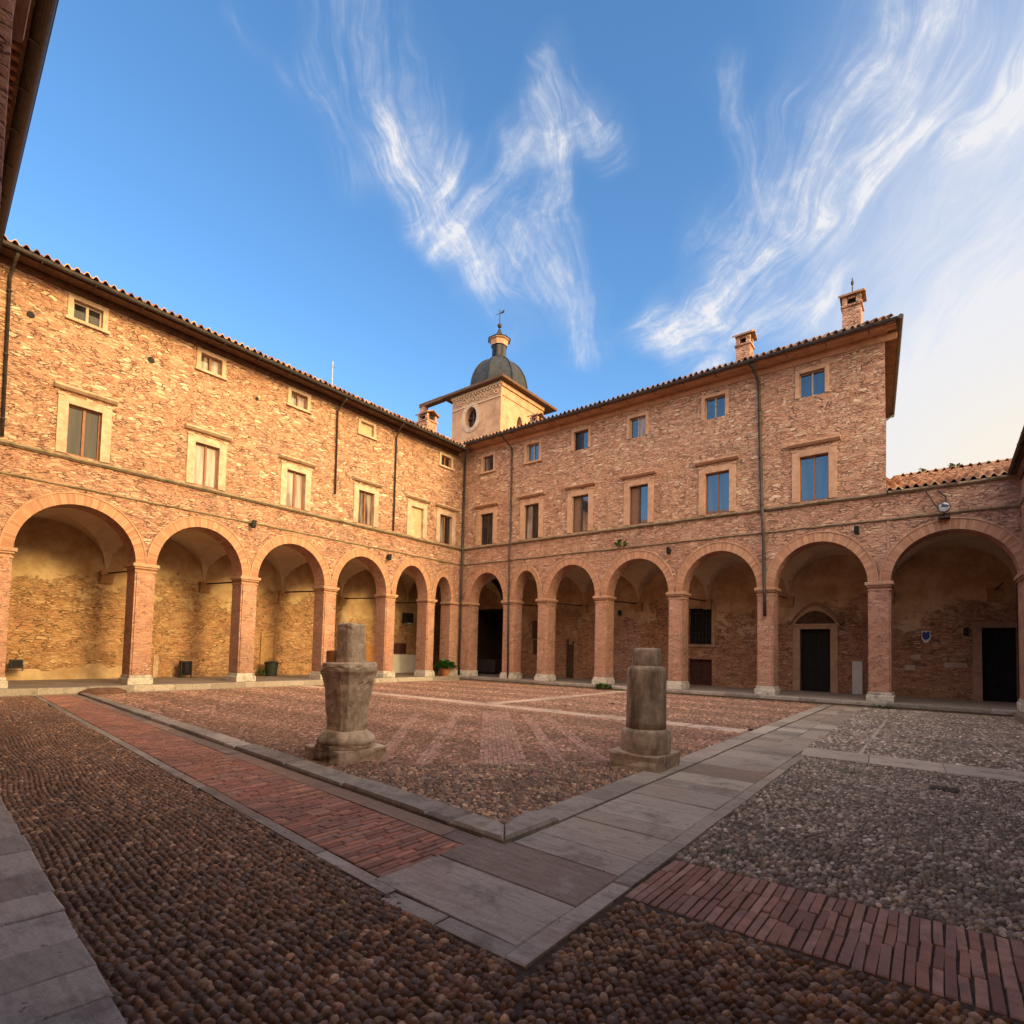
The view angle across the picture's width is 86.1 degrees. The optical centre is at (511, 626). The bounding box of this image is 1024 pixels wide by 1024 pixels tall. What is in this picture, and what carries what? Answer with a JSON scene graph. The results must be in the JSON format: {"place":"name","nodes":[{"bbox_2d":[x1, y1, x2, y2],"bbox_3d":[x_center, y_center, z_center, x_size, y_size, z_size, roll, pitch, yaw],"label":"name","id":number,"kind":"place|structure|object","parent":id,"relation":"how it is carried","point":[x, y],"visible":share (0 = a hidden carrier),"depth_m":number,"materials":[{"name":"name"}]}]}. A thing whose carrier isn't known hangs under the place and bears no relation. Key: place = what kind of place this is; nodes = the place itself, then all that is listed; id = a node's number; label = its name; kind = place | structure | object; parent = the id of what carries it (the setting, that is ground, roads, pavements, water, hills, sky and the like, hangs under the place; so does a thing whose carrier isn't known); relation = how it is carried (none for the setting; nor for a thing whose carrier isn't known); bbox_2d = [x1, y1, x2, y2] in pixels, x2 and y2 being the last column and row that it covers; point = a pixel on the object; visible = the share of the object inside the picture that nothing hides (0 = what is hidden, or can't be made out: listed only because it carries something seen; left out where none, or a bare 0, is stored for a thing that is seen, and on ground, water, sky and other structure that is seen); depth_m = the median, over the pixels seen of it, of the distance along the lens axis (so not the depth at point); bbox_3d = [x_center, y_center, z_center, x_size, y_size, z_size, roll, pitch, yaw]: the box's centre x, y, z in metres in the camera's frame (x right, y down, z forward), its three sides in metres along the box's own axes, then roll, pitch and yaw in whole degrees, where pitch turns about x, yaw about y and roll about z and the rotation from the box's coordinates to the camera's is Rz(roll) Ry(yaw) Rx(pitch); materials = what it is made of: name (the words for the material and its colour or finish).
{"place":"outdoors","nodes":[
{"label":"outdoors","id":0,"kind":"place"},
{"bbox_2d":[40,695,461,877],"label":"brick path","id":1,"kind":"structure","parent":0,"point":[376,844],"depth_m":5.60,"materials":[{"name":"red brick"}]},
{"bbox_2d":[419,310,556,442],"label":"dome tower","id":2,"kind":"structure","parent":0,"point":[496,395],"depth_m":44.17,"materials":[{"name":"paint"}]},
{"bbox_2d":[461,402,480,432],"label":"window","id":3,"kind":"structure","parent":2,"relation":"in","point":[474,418],"depth_m":44.05,"materials":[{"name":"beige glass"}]},
{"bbox_2d":[477,659,501,673],"bbox_3d":[-1.574,2.497,34.372,1.900,0.895,0.665,-1,-3,38],"label":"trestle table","id":4,"kind":"object","parent":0,"point":[486,665],"visible":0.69,"depth_m":33.97,"materials":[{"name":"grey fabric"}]},
{"bbox_2d":[1,686,1023,1023],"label":"courtyard ground","id":5,"kind":"structure","parent":0,"point":[521,974],"depth_m":3.06,"materials":[{"name":"brown stone"}]},
{"bbox_2d":[0,798,126,1023],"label":"border slabs","id":6,"kind":"structure","parent":5,"relation":"on","point":[48,975],"depth_m":2.73,"materials":[{"name":"grey stone"}]},
{"bbox_2d":[70,694,479,844],"bbox_3d":[-6.745,1.933,10.550,17.816,0.049,0.218,-1,-4,43],"label":"flat strip","id":7,"kind":"object","parent":5,"relation":"on","point":[455,835],"visible":0.79,"depth_m":6.15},
{"bbox_2d":[34,696,516,960],"bbox_3d":[-6.946,1.872,9.363,18.986,0.052,0.222,-1,-4,43],"label":"path edging","id":8,"kind":"object","parent":5,"relation":"on","point":[479,939],"visible":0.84,"depth_m":3.90,"materials":[{"name":"grey stone"}]},
{"bbox_2d":[78,692,558,843],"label":"raised kerb","id":9,"kind":"structure","parent":5,"relation":"on","point":[526,823],"depth_m":5.90,"materials":[{"name":"grey stone"}]},
{"bbox_2d":[304,623,386,766],"bbox_3d":[-2.389,0.948,8.000,0.839,2.014,0.849,-1,-3,38],"label":"stone stump","id":10,"kind":"object","parent":5,"relation":"on","point":[348,671],"visible":0.98,"depth_m":7.78,"materials":[{"name":"grey stone"}]},
{"bbox_2d":[372,714,418,762],"bbox_3d":[-2.124,2.046,10.641,0.202,0.047,5.865,2,-3,-5],"label":"diagonal brick strip","id":11,"kind":"object","parent":5,"relation":"on","point":[402,733],"visible":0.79,"depth_m":9.87,"materials":[{"name":"red brick"}]},
{"bbox_2d":[415,712,461,764],"bbox_3d":[-1.319,2.077,10.897,0.202,0.047,6.567,1,-3,-1],"label":"diagonal brick strip","id":12,"kind":"object","parent":5,"relation":"on","point":[432,748],"visible":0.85,"depth_m":9.19,"materials":[{"name":"red brick"}]},
{"bbox_2d":[479,711,527,764],"bbox_3d":[-0.275,2.114,11.164,0.692,0.047,6.847,1,-3,-2],"label":"diagonal brick strip","id":13,"kind":"object","parent":5,"relation":"on","point":[496,726],"visible":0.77,"depth_m":9.65,"materials":[{"name":"red brick"}]},
{"bbox_2d":[302,686,747,732],"bbox_3d":[-1.756,2.354,17.196,17.265,0.049,0.600,-1,-3,38],"label":"strip","id":14,"kind":"object","parent":5,"relation":"on","point":[610,717],"visible":0.63,"depth_m":14.84,"materials":[{"name":"grey stone"}]},
{"bbox_2d":[452,761,601,765],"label":"diagonal brick strip","id":15,"kind":"object","parent":5,"relation":"on","point":[530,762],"visible":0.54,"depth_m":7.90,"materials":[{"name":"red brick"}]},
{"bbox_2d":[521,714,564,761],"bbox_3d":[0.510,2.129,11.082,0.202,0.046,6.050,1,-3,-3],"label":"diagonal brick strip","id":16,"kind":"object","parent":5,"relation":"on","point":[546,744],"visible":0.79,"depth_m":9.78,"materials":[{"name":"red brick"}]},
{"bbox_2d":[488,691,626,703],"bbox_3d":[2.169,2.591,20.338,0.500,0.048,9.082,-1,-3,38],"label":"strip","id":17,"kind":"object","parent":5,"relation":"on","point":[534,699],"visible":0.8,"depth_m":19.42,"materials":[{"name":"grey stone"}]},
{"bbox_2d":[543,716,605,759],"bbox_3d":[1.092,2.140,11.039,0.202,0.046,5.630,2,-3,-5],"label":"diagonal brick strip","id":18,"kind":"object","parent":5,"relation":"on","point":[591,753],"visible":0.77,"depth_m":9.93,"materials":[{"name":"red brick"}]},
{"bbox_2d":[594,683,611,688],"bbox_3d":[4.085,2.628,24.411,0.839,0.316,0.786,0,-3,22],"label":"weed tuft","id":19,"kind":"object","parent":5,"relation":"on","point":[602,685],"visible":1,"depth_m":24.33,"materials":[{"name":"green plant"}]},
{"bbox_2d":[609,648,679,773],"bbox_3d":[1.928,1.181,7.905,0.767,1.752,0.786,-1,-3,38],"label":"stone stump","id":20,"kind":"object","parent":5,"relation":"on","point":[645,739],"visible":0.96,"depth_m":7.66,"materials":[{"name":"grey stone"}]},
{"bbox_2d":[504,754,805,969],"bbox_3d":[2.400,1.930,5.915,0.135,0.058,7.844,-1,-3,38],"label":"walk edging","id":21,"kind":"object","parent":5,"relation":"on","point":[533,950],"visible":0.89,"depth_m":3.72,"materials":[{"name":"grey stone"}]},
{"bbox_2d":[535,704,832,822],"bbox_3d":[5.671,2.295,12.204,0.350,0.059,17.589,-1,-3,38],"label":"kerb band","id":22,"kind":"object","parent":5,"relation":"on","point":[566,809],"visible":0.85,"depth_m":7.02,"materials":[{"name":"grey stone"}]},
{"bbox_2d":[624,860,1023,1021],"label":"brick band","id":23,"kind":"object","parent":5,"relation":"on","point":[657,889],"visible":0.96,"depth_m":3.20,"materials":[{"name":"red brick"}]},
{"bbox_2d":[859,709,894,752],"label":"thin kerb","id":24,"kind":"structure","parent":5,"relation":"on","point":[872,737],"depth_m":11.55,"materials":[{"name":"grey stone"}]},
{"bbox_2d":[801,747,1023,782],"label":"cross strip","id":25,"kind":"object","parent":5,"relation":"on","point":[992,773],"visible":0.82,"depth_m":8.44,"materials":[{"name":"grey stone"}]},
{"bbox_2d":[976,728,1023,770],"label":"thin kerb","id":26,"kind":"structure","parent":5,"relation":"on","point":[1001,751],"depth_m":9.86,"materials":[{"name":"grey stone"}]},
{"bbox_2d":[5,0,1023,478],"label":"sky","id":27,"kind":"structure","parent":0,"point":[639,187],"materials":[{"name":"blue"}]},
{"bbox_2d":[375,705,864,947],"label":"slab path","id":28,"kind":"structure","parent":0,"point":[518,893],"depth_m":4.39,"materials":[{"name":"grey stone"}]},
{"label":"ground","id":29,"kind":"structure","parent":0,"visible":0},
{"bbox_2d":[0,0,58,251],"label":"wing","id":30,"kind":"structure","parent":29,"relation":"on","point":[26,27],"depth_m":10.23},
{"bbox_2d":[0,235,467,696],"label":"arcaded wing","id":31,"kind":"structure","parent":29,"relation":"on","point":[155,459],"depth_m":21.06,"materials":[{"name":"orange brick"}]},
{"bbox_2d":[7,659,23,670],"bbox_3d":[-17.006,1.313,18.789,0.250,0.400,0.400,-1,-3,38],"label":"floodlight","id":32,"kind":"object","parent":31,"relation":"attached to","point":[15,663],"visible":1,"depth_m":18.70,"materials":[{"name":"grey metal"}]},
{"bbox_2d":[54,381,118,463],"bbox_3d":[-13.640,-6.456,17.500,0.390,2.138,1.660,-1,-3,38],"label":"window","id":33,"kind":"structure","parent":31,"relation":"in","point":[83,427],"depth_m":17.54,"materials":[{"name":"stone"}]},
{"bbox_2d":[65,292,109,334],"bbox_3d":[-13.641,-10.041,17.629,0.300,0.850,1.160,-1,-3,38],"label":"window","id":34,"kind":"structure","parent":31,"relation":"in","point":[82,311],"depth_m":17.65,"materials":[{"name":"stone"}]},
{"bbox_2d":[178,661,191,677],"bbox_3d":[-13.728,1.785,23.046,0.250,0.700,0.500,-1,-3,38],"label":"floodlight","id":35,"kind":"object","parent":31,"relation":"on","point":[185,668],"visible":1,"depth_m":22.93,"materials":[{"name":"grey metal"}]},
{"bbox_2d":[184,423,232,490],"bbox_3d":[-11.360,-6.260,20.408,0.390,2.118,1.640,-1,-3,38],"label":"window","id":36,"kind":"structure","parent":31,"relation":"in","point":[206,459],"depth_m":20.46,"materials":[{"name":"stone"}]},
{"bbox_2d":[194,347,227,380],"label":"window","id":37,"kind":"structure","parent":31,"relation":"in","point":[207,362],"depth_m":20.61,"materials":[{"name":"stone"}]},
{"bbox_2d":[249,520,256,527],"bbox_3d":[-10.199,-4.029,21.556,0.377,0.293,0.150,-1,-3,38],"label":"wall lamp","id":38,"kind":"object","parent":31,"relation":"attached to","point":[253,523],"visible":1,"depth_m":21.46,"materials":[{"name":"metal"}]},
{"bbox_2d":[257,668,265,674],"bbox_3d":[-11.665,2.093,25.517,0.489,0.325,0.517,-1,-3,38],"label":"plant","id":39,"kind":"object","parent":31,"relation":"on","point":[261,672],"visible":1,"depth_m":25.52,"materials":[{"name":"green plant"}]},
{"bbox_2d":[259,633,276,670],"bbox_3d":[-11.748,1.334,26.383,0.080,2.000,0.760,-1,-3,38],"label":"blocked doorway","id":40,"kind":"structure","parent":31,"relation":"in","point":[268,641],"depth_m":26.38,"materials":[{"name":"paint"}]},
{"bbox_2d":[264,661,278,675],"bbox_3d":[-11.334,1.968,25.814,0.650,0.700,0.650,-1,-3,38],"label":"waste bin","id":41,"kind":"object","parent":31,"relation":"on","point":[271,667],"visible":0.97,"depth_m":25.59,"materials":[{"name":"green plastic"}]},
{"bbox_2d":[279,453,316,511],"bbox_3d":[-9.154,-6.064,23.220,0.390,2.108,1.640,-1,-3,38],"label":"window","id":42,"kind":"structure","parent":31,"relation":"in","point":[295,481],"depth_m":23.28,"materials":[{"name":"stone"}]},
{"bbox_2d":[286,386,311,414],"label":"window","id":43,"kind":"structure","parent":31,"relation":"in","point":[297,399],"depth_m":23.42,"materials":[{"name":"stone"}]},
{"bbox_2d":[357,417,377,440],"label":"window","id":44,"kind":"structure","parent":31,"relation":"in","point":[366,428],"depth_m":26.20,"materials":[{"name":"stone"}]},
{"bbox_2d":[352,476,383,527],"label":"window","id":45,"kind":"structure","parent":31,"relation":"in","point":[366,499],"depth_m":26.12,"materials":[{"name":"stone"}]},
{"bbox_2d":[393,643,406,653],"bbox_3d":[-6.779,1.290,32.719,0.068,0.640,1.200,-1,-3,38],"label":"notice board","id":46,"kind":"object","parent":31,"relation":"attached to","point":[399,648],"visible":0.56,"depth_m":32.78,"materials":[{"name":"brown wood"}]},
{"bbox_2d":[402,613,413,624],"bbox_3d":[-6.297,-0.480,33.174,0.300,0.700,0.630,-1,-3,38],"label":"wall lantern","id":47,"kind":"object","parent":31,"relation":"attached to","point":[407,618],"depth_m":33.02,"materials":[{"name":"black metal"}]},
{"bbox_2d":[406,493,430,538],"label":"window","id":48,"kind":"structure","parent":31,"relation":"in","point":[416,512],"depth_m":28.65,"materials":[{"name":"stone"}]},
{"bbox_2d":[433,659,456,675],"bbox_3d":[-3.690,2.238,30.052,1.355,0.908,1.314,-1,-3,38],"label":"potted plant","id":49,"kind":"object","parent":31,"relation":"on","point":[445,663],"visible":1,"depth_m":29.84,"materials":[{"name":"green plant"}]},
{"bbox_2d":[438,451,453,470],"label":"window","id":50,"kind":"structure","parent":31,"relation":"in","point":[445,460],"depth_m":30.36,"materials":[{"name":"stone"}]},
{"bbox_2d":[435,502,458,545],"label":"window","id":51,"kind":"structure","parent":31,"relation":"in","point":[445,520],"depth_m":30.32,"materials":[{"name":"stone"}]},
{"bbox_2d":[0,696,519,1023],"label":"cobblestones","id":52,"kind":"structure","parent":29,"relation":"on","point":[68,750],"depth_m":3.30,"materials":[{"name":"brown stone"}]},
{"bbox_2d":[165,698,743,769],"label":"cobblestones","id":53,"kind":"structure","parent":29,"relation":"on","point":[428,723],"depth_m":10.85,"materials":[{"name":"brown stone"}]},
{"bbox_2d":[96,680,819,752],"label":"cobblestones","id":54,"kind":"structure","parent":29,"relation":"on","point":[190,701],"depth_m":17.48,"materials":[{"name":"stone"}]},
{"bbox_2d":[78,687,126,694],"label":"worn block","id":55,"kind":"structure","parent":54,"relation":"on","point":[101,691],"depth_m":16.81,"materials":[{"name":"beige stone"}]},
{"bbox_2d":[337,760,641,824],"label":"cobblestones","id":56,"kind":"structure","parent":29,"relation":"on","point":[456,793],"depth_m":6.69,"materials":[{"name":"brown stone"}]},
{"bbox_2d":[412,278,1022,717],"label":"arcaded wing","id":57,"kind":"structure","parent":29,"relation":"on","point":[748,486],"depth_m":23.20,"materials":[{"name":"orange brick"}]},
{"bbox_2d":[473,502,498,545],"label":"window","id":58,"kind":"structure","parent":57,"relation":"in","point":[486,524],"depth_m":30.32,"materials":[{"name":"beige stone"}]},
{"bbox_2d":[480,452,495,474],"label":"window","id":59,"kind":"structure","parent":57,"relation":"in","point":[488,461],"depth_m":30.46,"materials":[{"name":"beige stone"}]},
{"bbox_2d":[517,491,545,539],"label":"window","id":60,"kind":"structure","parent":57,"relation":"in","point":[531,511],"depth_m":28.43,"materials":[{"name":"beige stone"}]},
{"bbox_2d":[523,439,541,464],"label":"window","id":61,"kind":"structure","parent":57,"relation":"in","point":[532,450],"depth_m":28.59,"materials":[{"name":"beige stone"}]},
{"bbox_2d":[564,481,595,533],"bbox_3d":[3.305,-5.745,26.541,1.700,2.338,0.390,-1,-3,38],"label":"window","id":62,"kind":"structure","parent":57,"relation":"in","point":[580,502],"depth_m":26.64,"materials":[{"name":"beige stone"}]},
{"bbox_2d":[571,425,590,451],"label":"window","id":63,"kind":"structure","parent":57,"relation":"in","point":[580,437],"depth_m":26.85,"materials":[{"name":"beige stone"}]},
{"bbox_2d":[614,539,626,546],"bbox_3d":[4.964,-3.822,25.000,0.731,0.422,0.499,2,-3,-15],"label":"weed tuft","id":64,"kind":"object","parent":57,"relation":"on","point":[619,543],"visible":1,"depth_m":24.88,"materials":[{"name":"green plant"}]},
{"bbox_2d":[626,411,648,438],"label":"window","id":65,"kind":"structure","parent":57,"relation":"in","point":[637,425],"depth_m":24.97,"materials":[{"name":"beige stone"}]},
{"bbox_2d":[620,470,656,525],"bbox_3d":[5.698,-5.764,24.666,1.700,2.318,0.390,-1,-3,38],"label":"window","id":66,"kind":"structure","parent":57,"relation":"in","point":[638,508],"depth_m":24.75,"materials":[{"name":"beige stone"}]},
{"bbox_2d":[666,547,670,554],"bbox_3d":[6.732,-3.242,23.498,0.150,0.293,0.317,-1,-3,38],"label":"wall lamp","id":67,"kind":"object","parent":57,"relation":"attached to","point":[668,550],"visible":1,"depth_m":23.40,"materials":[{"name":"metal"}]},
{"bbox_2d":[690,659,711,685],"bbox_3d":[9.295,2.220,26.861,1.140,1.260,0.100,-1,-3,38],"label":"door","id":68,"kind":"structure","parent":57,"relation":"in","point":[700,669],"depth_m":26.87,"materials":[{"name":"red wood"}]},
{"bbox_2d":[688,605,715,646],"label":"window","id":69,"kind":"structure","parent":57,"relation":"in","point":[702,626],"depth_m":26.89,"materials":[{"name":"metal"}]},
{"bbox_2d":[701,389,728,420],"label":"window","id":70,"kind":"structure","parent":57,"relation":"in","point":[714,405],"depth_m":22.84,"materials":[{"name":"blue glass"}]},
{"bbox_2d":[694,454,738,515],"bbox_3d":[8.429,-5.778,22.525,1.760,2.278,0.390,-1,-3,38],"label":"window","id":71,"kind":"structure","parent":57,"relation":"in","point":[717,484],"depth_m":22.60,"materials":[{"name":"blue stone"}]},
{"bbox_2d":[795,362,828,399],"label":"window","id":72,"kind":"structure","parent":57,"relation":"in","point":[814,380],"depth_m":20.63,"materials":[{"name":"blue glass"}]},
{"bbox_2d":[787,435,840,502],"bbox_3d":[11.207,-5.803,20.348,1.740,2.258,0.390,-1,-3,38],"label":"window","id":73,"kind":"structure","parent":57,"relation":"in","point":[814,470],"depth_m":20.41,"materials":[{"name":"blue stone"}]},
{"bbox_2d":[787,603,843,692],"bbox_3d":[13.028,0.875,23.587,2.170,3.822,0.220,-1,-3,38],"label":"doorway","id":74,"kind":"structure","parent":57,"relation":"in","point":[820,617],"depth_m":23.61,"materials":[{"name":"stone"}]},
{"bbox_2d":[801,629,829,691],"bbox_3d":[13.224,1.452,23.829,1.160,2.700,0.100,-1,-3,38],"label":"door","id":75,"kind":"structure","parent":57,"relation":"in","point":[815,643],"depth_m":23.83,"materials":[{"name":"wood"}]},
{"bbox_2d":[854,525,858,534],"bbox_3d":[12.132,-3.389,19.285,0.150,0.293,0.297,-1,-3,38],"label":"wall lamp","id":76,"kind":"object","parent":57,"relation":"attached to","point":[856,530],"visible":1,"depth_m":19.19,"materials":[{"name":"metal"}]},
{"bbox_2d":[852,661,862,693],"bbox_3d":[14.184,2.090,22.514,0.360,1.350,0.080,-1,-3,38],"label":"white board","id":77,"kind":"object","parent":57,"relation":"on","point":[857,677],"visible":1,"depth_m":22.48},
{"bbox_2d":[921,631,930,642],"bbox_3d":[16.096,0.393,21.309,0.290,0.480,0.026,-1,-3,38],"label":"enamel sign","id":78,"kind":"object","parent":57,"relation":"attached to","point":[926,637],"visible":1,"depth_m":21.30,"materials":[{"name":"blue metal"}]},
{"bbox_2d":[963,628,968,635],"bbox_3d":[16.964,0.184,20.482,0.150,0.293,0.297,-1,-3,38],"label":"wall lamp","id":79,"kind":"object","parent":57,"relation":"attached to","point":[965,631],"visible":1,"depth_m":20.39,"materials":[{"name":"metal"}]},
{"bbox_2d":[972,622,1016,700],"bbox_3d":[17.630,1.281,20.034,1.260,2.900,0.090,-1,-3,38],"label":"doorway","id":80,"kind":"structure","parent":57,"relation":"in","point":[977,692],"depth_m":20.28,"materials":[{"name":"stone"}]},
{"bbox_2d":[982,628,1016,702],"bbox_3d":[17.904,1.394,20.162,0.950,2.700,0.100,-1,-3,38],"label":"door","id":81,"kind":"structure","parent":57,"relation":"in","point":[999,676],"depth_m":20.14,"materials":[{"name":"wood"}]},
{"bbox_2d":[514,901,1013,1023],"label":"cobblestones","id":82,"kind":"structure","parent":29,"relation":"on","point":[659,939],"depth_m":2.65,"materials":[{"name":"brown stone"}]},
{"bbox_2d":[676,756,1023,941],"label":"cobblestones","id":83,"kind":"structure","parent":29,"relation":"on","point":[892,790],"depth_m":4.84,"materials":[{"name":"grey stone"}]},
{"bbox_2d":[929,785,959,793],"bbox_3d":[5.400,2.034,6.845,0.300,0.036,0.280,-1,-3,38],"label":"drain grate","id":84,"kind":"object","parent":83,"relation":"on","point":[944,789],"visible":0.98,"depth_m":6.83,"materials":[{"name":"metal"}]},
{"bbox_2d":[807,707,1023,771],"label":"cobblestones","id":85,"kind":"structure","parent":29,"relation":"on","point":[945,730],"depth_m":11.47,"materials":[{"name":"grey stone"}]},
{"bbox_2d":[869,704,894,708],"bbox_3d":[12.203,2.623,18.090,0.721,0.151,0.705,-1,-3,38],"label":"weed tuft","id":86,"kind":"object","parent":85,"relation":"on","point":[884,707],"visible":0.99,"depth_m":17.94,"materials":[{"name":"green plant"}]},
{"bbox_2d":[879,458,1022,710],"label":"arcade","id":87,"kind":"object","parent":29,"relation":"on","point":[983,499],"visible":0.88,"depth_m":17.85,"materials":[{"name":"brick"}]},
{"bbox_2d":[925,490,950,519],"bbox_3d":[13.855,-4.013,17.849,0.673,1.018,0.484,-1,-3,38],"label":"round lamp","id":88,"kind":"object","parent":87,"relation":"attached to","point":[943,507],"visible":1,"depth_m":17.64,"materials":[{"name":"glass"}]},
{"bbox_2d":[947,463,960,467],"bbox_3d":[17.028,-6.171,21.110,0.454,0.290,0.485,1,-3,10],"label":"weed tuft","id":89,"kind":"object","parent":87,"relation":"on","point":[957,465],"visible":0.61,"depth_m":20.99,"materials":[{"name":"green plant"}]},
{"bbox_2d":[1006,426,1023,724],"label":"wing","id":90,"kind":"structure","parent":29,"relation":"on","point":[1016,465],"depth_m":16.18,"materials":[{"name":"brown brick"}]}
]}

